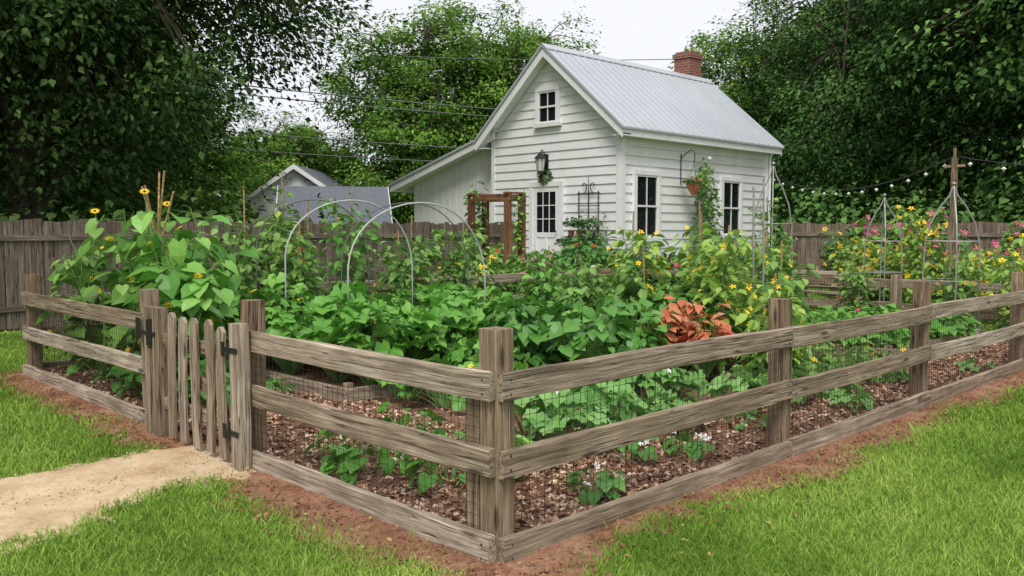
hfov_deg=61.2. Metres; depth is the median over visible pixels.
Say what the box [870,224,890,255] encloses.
hollyhock plant
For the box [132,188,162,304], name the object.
sunflower plant
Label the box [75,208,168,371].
sunflower plant
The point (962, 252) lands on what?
flower bush
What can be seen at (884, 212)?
garden obelisk
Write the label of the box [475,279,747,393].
potato plants
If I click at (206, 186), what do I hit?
maple tree
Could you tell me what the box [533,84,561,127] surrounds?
attic window
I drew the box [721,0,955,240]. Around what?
oak tree
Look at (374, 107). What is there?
utility lines
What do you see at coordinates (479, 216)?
arbor vine
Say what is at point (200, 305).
sunflower plant
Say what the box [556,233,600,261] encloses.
flowering shrub
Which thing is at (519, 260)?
flowering shrub
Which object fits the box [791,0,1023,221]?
oak tree
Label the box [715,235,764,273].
flowering shrub
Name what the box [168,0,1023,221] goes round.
sky
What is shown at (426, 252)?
tomato plant
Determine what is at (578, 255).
flowering shrub
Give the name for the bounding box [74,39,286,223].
elm tree
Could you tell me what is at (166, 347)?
garden gate
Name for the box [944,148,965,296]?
light pole
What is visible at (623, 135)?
white cottage
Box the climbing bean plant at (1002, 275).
[984,238,1023,329]
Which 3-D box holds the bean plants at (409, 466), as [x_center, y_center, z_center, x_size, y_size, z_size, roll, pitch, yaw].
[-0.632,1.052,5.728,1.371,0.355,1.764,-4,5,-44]
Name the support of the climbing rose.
attached to the white cottage
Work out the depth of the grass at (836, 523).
4.71 m
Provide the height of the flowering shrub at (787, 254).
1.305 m
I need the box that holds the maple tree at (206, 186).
[0,2,240,270]
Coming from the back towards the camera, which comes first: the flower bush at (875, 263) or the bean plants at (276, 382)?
the flower bush at (875, 263)
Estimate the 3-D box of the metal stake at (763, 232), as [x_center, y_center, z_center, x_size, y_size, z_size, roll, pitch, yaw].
[2.658,-0.081,9.192,0.038,2.180,0.030,2,4,23]
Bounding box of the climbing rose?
[688,156,724,262]
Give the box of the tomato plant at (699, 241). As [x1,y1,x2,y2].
[671,202,742,313]
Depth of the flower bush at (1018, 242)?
14.58 m
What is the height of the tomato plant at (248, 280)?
2.160 m
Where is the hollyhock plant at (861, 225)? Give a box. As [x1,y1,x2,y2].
[842,215,872,262]
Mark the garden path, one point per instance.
(40, 515)
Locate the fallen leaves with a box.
[18,374,1023,575]
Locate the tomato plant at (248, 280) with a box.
[197,186,278,319]
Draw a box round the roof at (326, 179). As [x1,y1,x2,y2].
[245,165,347,203]
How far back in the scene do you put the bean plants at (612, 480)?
5.18 m
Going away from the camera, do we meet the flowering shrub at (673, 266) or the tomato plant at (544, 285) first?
the tomato plant at (544, 285)
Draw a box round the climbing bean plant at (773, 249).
[746,230,782,307]
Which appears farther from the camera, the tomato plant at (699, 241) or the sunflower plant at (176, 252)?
the tomato plant at (699, 241)
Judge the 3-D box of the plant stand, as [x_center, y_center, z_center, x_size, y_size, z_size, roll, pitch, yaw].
[1.418,-0.694,20.129,1.016,1.950,1.035,-4,5,-44]
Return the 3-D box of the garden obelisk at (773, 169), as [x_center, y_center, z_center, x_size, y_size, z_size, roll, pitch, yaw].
[4.198,-0.673,13.983,0.642,2.725,0.643,-4,5,-44]
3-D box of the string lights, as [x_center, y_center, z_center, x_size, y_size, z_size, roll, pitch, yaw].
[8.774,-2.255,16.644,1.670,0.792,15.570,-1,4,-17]
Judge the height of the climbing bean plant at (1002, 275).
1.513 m
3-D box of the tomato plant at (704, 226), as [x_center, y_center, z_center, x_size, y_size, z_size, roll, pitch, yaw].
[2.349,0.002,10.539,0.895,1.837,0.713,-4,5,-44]
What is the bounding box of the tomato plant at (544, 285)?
[512,245,572,316]
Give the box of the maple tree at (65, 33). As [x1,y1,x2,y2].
[0,0,449,297]
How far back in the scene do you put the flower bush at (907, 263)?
20.14 m
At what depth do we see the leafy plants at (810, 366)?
8.66 m
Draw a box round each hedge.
[0,185,350,281]
[770,163,1023,245]
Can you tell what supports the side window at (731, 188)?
in the white cottage
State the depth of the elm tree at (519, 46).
46.75 m
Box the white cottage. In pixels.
[388,43,783,290]
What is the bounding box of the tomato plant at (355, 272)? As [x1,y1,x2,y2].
[317,190,384,295]
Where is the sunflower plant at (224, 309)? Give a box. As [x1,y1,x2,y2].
[161,206,258,354]
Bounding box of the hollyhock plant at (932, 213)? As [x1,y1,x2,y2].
[918,207,947,277]
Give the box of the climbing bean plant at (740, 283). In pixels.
[724,254,756,314]
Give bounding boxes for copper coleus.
[641,292,734,376]
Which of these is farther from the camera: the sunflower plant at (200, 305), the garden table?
the garden table
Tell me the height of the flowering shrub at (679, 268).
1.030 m
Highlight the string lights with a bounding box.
[774,156,1023,195]
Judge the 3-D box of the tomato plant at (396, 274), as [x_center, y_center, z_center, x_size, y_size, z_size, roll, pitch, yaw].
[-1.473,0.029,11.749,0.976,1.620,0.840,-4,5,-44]
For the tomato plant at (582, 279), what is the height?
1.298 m
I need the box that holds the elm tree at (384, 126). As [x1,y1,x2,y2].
[297,0,516,223]
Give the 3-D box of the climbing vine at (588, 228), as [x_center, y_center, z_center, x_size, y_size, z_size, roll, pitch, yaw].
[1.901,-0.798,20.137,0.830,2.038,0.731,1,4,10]
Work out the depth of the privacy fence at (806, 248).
24.14 m
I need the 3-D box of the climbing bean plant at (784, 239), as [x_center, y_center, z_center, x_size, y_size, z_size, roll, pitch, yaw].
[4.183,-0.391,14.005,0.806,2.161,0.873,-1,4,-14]
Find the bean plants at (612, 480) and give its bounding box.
[564,423,714,504]
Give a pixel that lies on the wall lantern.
(541, 159)
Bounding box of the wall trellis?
[577,176,599,248]
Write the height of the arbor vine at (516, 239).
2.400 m
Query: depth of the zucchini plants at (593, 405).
6.41 m
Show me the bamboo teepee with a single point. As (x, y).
(152, 220)
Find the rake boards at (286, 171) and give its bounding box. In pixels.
[245,164,346,200]
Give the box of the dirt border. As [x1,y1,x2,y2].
[0,371,1023,575]
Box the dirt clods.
[0,369,1023,575]
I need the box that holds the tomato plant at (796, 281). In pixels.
[744,240,821,350]
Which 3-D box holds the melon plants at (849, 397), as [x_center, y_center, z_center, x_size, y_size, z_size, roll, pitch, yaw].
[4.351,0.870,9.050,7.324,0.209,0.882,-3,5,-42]
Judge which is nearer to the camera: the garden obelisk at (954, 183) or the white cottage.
the garden obelisk at (954, 183)
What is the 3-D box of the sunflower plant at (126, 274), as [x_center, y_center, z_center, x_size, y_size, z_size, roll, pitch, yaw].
[-4.077,0.127,9.727,1.212,1.578,1.042,-1,4,-9]
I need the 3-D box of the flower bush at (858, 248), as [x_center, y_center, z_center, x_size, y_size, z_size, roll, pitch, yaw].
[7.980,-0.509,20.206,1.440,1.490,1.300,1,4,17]
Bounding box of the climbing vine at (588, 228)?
[579,210,607,247]
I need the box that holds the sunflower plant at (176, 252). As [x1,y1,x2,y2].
[120,211,238,367]
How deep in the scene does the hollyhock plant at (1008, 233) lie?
20.05 m
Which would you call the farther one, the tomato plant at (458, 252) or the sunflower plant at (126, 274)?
the tomato plant at (458, 252)
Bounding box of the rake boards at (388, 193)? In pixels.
[276,185,392,222]
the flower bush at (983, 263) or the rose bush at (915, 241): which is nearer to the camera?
the flower bush at (983, 263)
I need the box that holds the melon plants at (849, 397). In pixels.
[723,357,996,430]
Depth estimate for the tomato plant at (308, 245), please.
10.93 m
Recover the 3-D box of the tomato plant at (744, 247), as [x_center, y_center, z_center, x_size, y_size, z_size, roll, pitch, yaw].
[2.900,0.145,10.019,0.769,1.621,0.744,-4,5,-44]
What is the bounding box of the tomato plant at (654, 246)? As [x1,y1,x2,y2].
[604,211,679,307]
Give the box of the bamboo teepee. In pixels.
[132,171,174,352]
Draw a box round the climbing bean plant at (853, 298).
[832,248,876,313]
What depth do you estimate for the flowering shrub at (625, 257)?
19.16 m
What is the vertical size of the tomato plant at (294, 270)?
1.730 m
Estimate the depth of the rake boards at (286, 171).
42.66 m
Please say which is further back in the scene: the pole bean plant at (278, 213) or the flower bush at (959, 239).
the flower bush at (959, 239)
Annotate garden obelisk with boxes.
[750,161,792,286]
[862,193,902,302]
[922,181,980,328]
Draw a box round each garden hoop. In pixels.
[256,199,368,297]
[285,200,412,310]
[341,202,468,293]
[347,202,485,302]
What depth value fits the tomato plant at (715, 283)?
9.16 m
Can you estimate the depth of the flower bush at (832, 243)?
21.25 m
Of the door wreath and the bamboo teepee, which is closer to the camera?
the bamboo teepee
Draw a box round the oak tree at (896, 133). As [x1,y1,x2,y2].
[706,0,1023,274]
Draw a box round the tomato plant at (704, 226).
[678,212,732,303]
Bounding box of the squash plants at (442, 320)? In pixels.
[215,272,603,385]
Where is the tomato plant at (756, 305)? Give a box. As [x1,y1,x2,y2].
[735,273,807,367]
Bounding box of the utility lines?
[145,56,742,161]
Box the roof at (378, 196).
[276,186,391,233]
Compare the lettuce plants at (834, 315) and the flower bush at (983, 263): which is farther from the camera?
the flower bush at (983, 263)
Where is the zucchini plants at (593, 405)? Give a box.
[514,363,817,440]
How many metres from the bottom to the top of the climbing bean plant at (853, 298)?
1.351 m
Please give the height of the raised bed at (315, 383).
0.250 m
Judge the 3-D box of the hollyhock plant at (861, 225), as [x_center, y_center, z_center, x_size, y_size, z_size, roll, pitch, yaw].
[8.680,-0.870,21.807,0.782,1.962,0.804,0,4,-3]
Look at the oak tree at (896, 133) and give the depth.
28.67 m
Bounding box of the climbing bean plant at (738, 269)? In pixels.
[717,240,750,287]
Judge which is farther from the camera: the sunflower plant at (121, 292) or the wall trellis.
the wall trellis
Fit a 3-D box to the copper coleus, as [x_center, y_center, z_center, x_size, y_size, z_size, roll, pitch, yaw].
[1.772,0.444,8.519,0.891,0.788,1.112,-4,5,-44]
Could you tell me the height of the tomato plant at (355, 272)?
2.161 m
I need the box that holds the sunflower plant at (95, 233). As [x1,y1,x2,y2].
[83,208,123,345]
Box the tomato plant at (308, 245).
[252,201,328,308]
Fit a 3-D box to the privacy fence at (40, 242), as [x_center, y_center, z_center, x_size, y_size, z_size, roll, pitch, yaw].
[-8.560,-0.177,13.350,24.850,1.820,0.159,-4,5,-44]
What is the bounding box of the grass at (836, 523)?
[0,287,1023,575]
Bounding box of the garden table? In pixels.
[778,270,877,311]
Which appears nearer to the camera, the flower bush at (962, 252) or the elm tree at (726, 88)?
the flower bush at (962, 252)
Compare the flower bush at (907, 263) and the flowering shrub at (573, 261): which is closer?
the flowering shrub at (573, 261)
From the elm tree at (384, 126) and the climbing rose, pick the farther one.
the elm tree at (384, 126)
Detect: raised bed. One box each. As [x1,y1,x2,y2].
[266,335,567,402]
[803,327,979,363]
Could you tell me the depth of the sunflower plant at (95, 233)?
9.20 m
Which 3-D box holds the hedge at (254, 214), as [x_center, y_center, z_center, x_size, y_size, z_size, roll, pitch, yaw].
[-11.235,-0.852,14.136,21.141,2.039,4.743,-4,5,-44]
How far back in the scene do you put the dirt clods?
5.38 m
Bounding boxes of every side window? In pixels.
[631,170,662,241]
[719,177,743,238]
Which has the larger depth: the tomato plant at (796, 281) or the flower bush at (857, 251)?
the flower bush at (857, 251)
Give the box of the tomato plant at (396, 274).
[370,230,434,304]
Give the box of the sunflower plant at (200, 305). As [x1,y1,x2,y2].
[132,255,234,386]
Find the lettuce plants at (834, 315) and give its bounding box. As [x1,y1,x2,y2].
[792,299,981,347]
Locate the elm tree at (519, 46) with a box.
[414,0,605,154]
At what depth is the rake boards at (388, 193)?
39.46 m
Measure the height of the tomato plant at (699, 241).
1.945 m
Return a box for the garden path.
[0,438,256,553]
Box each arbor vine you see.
[456,181,487,264]
[512,191,527,293]
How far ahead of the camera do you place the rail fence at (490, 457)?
5.35 m
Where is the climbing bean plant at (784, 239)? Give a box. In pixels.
[747,197,796,278]
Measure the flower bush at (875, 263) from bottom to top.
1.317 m
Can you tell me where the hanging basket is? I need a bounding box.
[680,150,705,194]
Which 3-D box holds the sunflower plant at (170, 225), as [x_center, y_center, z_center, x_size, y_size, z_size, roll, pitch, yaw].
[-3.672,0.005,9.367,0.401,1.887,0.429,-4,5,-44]
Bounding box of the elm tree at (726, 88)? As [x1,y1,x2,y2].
[667,0,827,245]
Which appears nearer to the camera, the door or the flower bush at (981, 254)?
the flower bush at (981, 254)
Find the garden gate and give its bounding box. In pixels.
[135,306,251,471]
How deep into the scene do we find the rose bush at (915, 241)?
18.00 m
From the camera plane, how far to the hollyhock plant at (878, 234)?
20.14 m
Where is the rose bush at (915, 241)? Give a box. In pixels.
[882,205,947,300]
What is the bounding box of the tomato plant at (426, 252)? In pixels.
[376,215,444,301]
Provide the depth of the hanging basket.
21.04 m
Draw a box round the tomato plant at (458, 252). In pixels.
[430,223,491,301]
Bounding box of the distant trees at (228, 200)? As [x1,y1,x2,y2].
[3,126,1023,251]
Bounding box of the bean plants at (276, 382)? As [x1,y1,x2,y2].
[66,340,293,406]
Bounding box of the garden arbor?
[467,191,525,291]
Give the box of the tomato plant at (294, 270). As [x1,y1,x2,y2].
[257,222,328,314]
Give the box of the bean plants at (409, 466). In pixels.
[300,401,562,493]
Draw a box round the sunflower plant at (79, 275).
[36,235,123,371]
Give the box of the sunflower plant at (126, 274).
[93,230,171,349]
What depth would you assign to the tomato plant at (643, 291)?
9.33 m
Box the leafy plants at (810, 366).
[735,333,908,398]
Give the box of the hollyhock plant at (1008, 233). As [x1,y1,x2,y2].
[998,220,1023,264]
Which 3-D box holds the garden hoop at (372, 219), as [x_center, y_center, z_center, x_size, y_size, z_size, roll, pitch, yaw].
[-1.029,-0.002,9.825,1.979,1.937,0.077,-4,5,-44]
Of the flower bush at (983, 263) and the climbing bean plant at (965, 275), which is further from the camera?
the flower bush at (983, 263)
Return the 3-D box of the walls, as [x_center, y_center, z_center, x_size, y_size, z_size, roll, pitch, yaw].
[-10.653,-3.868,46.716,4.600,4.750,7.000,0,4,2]
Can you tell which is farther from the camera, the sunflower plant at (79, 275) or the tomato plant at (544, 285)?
the tomato plant at (544, 285)
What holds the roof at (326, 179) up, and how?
on the walls
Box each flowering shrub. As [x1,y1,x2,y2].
[434,241,505,296]
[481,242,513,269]
[497,245,565,294]
[539,230,616,288]
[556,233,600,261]
[558,237,626,287]
[584,245,650,285]
[634,250,683,284]
[650,261,693,285]
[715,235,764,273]
[757,243,797,274]
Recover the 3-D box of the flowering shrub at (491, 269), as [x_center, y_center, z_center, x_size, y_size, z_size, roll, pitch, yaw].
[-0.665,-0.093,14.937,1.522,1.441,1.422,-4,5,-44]
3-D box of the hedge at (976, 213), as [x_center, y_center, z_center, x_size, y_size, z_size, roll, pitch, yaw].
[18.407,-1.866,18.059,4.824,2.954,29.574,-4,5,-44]
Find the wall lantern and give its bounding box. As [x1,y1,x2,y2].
[534,149,547,174]
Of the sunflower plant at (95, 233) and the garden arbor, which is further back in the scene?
the garden arbor
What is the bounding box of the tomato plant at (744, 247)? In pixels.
[736,230,794,324]
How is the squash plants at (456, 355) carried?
on the mulch
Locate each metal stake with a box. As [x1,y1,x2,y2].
[751,186,754,354]
[762,177,764,293]
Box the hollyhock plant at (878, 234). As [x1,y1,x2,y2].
[872,223,912,294]
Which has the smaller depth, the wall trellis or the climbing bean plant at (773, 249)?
the climbing bean plant at (773, 249)
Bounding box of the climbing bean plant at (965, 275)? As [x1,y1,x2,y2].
[932,245,984,326]
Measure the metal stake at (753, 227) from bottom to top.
2.080 m
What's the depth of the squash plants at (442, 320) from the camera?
8.74 m
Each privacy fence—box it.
[0,218,517,329]
[783,221,1020,292]
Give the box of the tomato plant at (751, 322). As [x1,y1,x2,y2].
[735,304,809,383]
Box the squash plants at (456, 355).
[365,335,530,411]
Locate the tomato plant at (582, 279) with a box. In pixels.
[549,254,614,312]
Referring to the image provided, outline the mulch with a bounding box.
[44,340,1023,532]
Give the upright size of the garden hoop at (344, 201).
1.977 m
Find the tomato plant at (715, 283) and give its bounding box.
[662,225,768,373]
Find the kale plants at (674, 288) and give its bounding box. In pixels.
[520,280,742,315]
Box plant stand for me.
[554,216,598,256]
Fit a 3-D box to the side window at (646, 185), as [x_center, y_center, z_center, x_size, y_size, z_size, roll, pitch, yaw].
[3.189,-1.932,20.431,1.100,1.660,0.120,-4,5,-44]
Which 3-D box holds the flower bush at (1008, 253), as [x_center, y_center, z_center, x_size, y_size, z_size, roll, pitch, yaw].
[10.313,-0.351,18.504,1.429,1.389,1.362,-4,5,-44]
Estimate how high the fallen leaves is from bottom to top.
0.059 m
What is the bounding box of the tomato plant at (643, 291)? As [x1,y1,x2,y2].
[604,245,656,322]
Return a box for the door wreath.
[537,168,553,184]
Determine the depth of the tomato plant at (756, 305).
8.80 m
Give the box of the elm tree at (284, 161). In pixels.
[214,102,376,220]
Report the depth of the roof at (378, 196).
39.43 m
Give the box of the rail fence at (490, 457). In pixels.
[20,263,1023,563]
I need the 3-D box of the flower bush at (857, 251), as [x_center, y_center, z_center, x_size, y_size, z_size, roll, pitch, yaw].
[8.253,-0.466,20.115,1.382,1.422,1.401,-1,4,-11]
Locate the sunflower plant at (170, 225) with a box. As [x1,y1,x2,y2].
[159,201,183,262]
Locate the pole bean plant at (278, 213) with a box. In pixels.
[255,170,306,311]
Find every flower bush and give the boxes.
[812,227,867,290]
[822,234,886,295]
[835,237,897,297]
[859,244,922,300]
[871,232,928,296]
[917,242,978,297]
[927,225,982,280]
[932,251,1007,298]
[947,250,1023,321]
[959,240,1021,279]
[989,233,1023,309]

